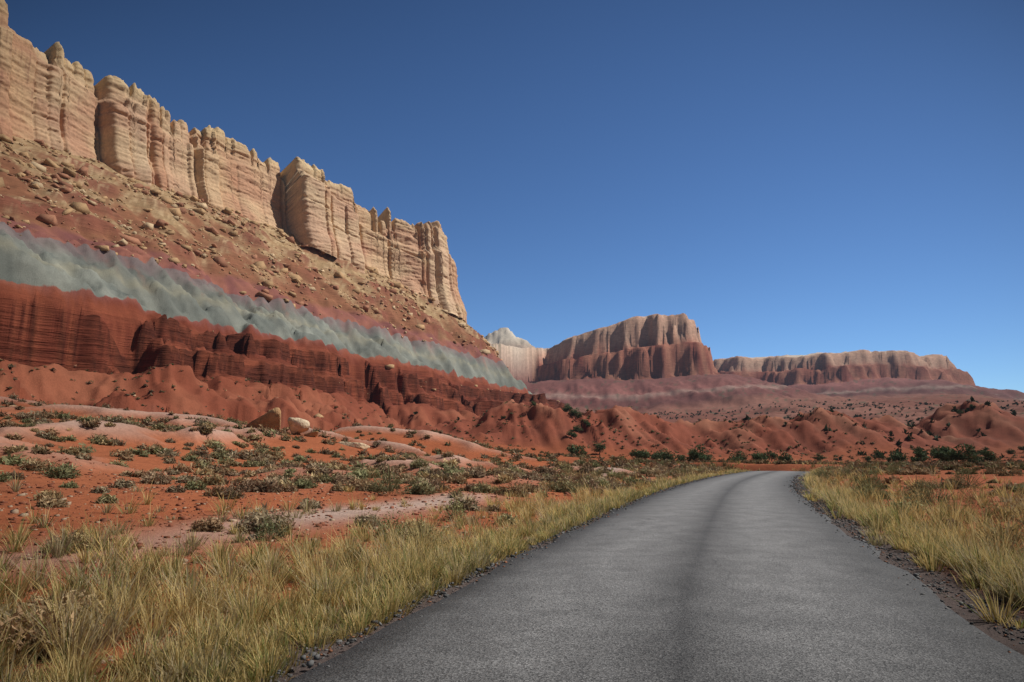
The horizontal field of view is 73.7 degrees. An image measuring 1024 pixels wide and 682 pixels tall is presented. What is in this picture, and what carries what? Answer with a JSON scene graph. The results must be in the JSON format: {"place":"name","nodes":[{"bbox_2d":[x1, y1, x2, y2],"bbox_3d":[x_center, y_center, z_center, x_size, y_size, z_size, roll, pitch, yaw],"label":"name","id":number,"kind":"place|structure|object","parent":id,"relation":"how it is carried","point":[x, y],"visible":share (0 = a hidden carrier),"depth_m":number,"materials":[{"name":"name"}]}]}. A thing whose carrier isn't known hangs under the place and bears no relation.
{"place":"outdoors","nodes":[
{"label":"outdoors","id":0,"kind":"place"},
{"bbox_2d":[0,0,466,322],"bbox_3d":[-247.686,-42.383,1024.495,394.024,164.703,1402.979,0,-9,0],"label":"cliff","id":1,"kind":"structure","parent":0,"point":[51,96],"depth_m":557.74,"materials":[{"name":"beige stone"}]},
{"bbox_2d":[0,136,1023,681],"bbox_3d":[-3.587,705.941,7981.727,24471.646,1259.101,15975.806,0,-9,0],"label":"terrain","id":2,"kind":"structure","parent":0,"point":[128,312],"depth_m":339.25,"materials":[{"name":"red soil"}]},
{"bbox_2d":[9,405,369,448],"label":"boulders","id":3,"kind":"object","parent":2,"relation":"on","point":[271,419],"visible":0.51,"depth_m":82.42,"materials":[{"name":"brown stone"}]},
{"bbox_2d":[0,134,559,426],"bbox_3d":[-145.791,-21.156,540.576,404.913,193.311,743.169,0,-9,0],"label":"talus rocks","id":4,"kind":"object","parent":2,"relation":"on","point":[82,208],"visible":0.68,"depth_m":451.61,"materials":[{"name":"brown stone"}]},
{"bbox_2d":[0,428,1023,681],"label":"grass","id":5,"kind":"structure","parent":2,"relation":"on","point":[404,574],"depth_m":8.89,"materials":[{"name":"yellow plant"}]},
{"bbox_2d":[0,359,1023,667],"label":"shrubs","id":6,"kind":"object","parent":2,"relation":"on","point":[358,475],"visible":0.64,"depth_m":41.48,"materials":[{"name":"green plant"}]},
{"bbox_2d":[251,459,1023,569],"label":"shrubs","id":7,"kind":"object","parent":2,"relation":"on","point":[874,482],"visible":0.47,"depth_m":23.82,"materials":[{"name":"green plant"}]},
{"bbox_2d":[406,396,1023,460],"bbox_3d":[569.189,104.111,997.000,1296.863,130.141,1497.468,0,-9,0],"label":"trees","id":8,"kind":"object","parent":2,"relation":"on","point":[908,424],"visible":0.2,"depth_m":728.46,"materials":[{"name":"green plant"}]},
{"bbox_2d":[0,449,1023,681],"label":"gravel","id":9,"kind":"structure","parent":0,"point":[352,639],"depth_m":15.14,"materials":[{"name":"brown gravel"}]},
{"bbox_2d":[5,0,1023,392],"label":"sky","id":10,"kind":"structure","parent":0,"point":[781,177],"materials":[{"name":"blue"}]},
{"bbox_2d":[288,471,1023,681],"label":"road","id":11,"kind":"structure","parent":0,"point":[753,576],"depth_m":7.23,"materials":[{"name":"grey asphalt"}]}
]}

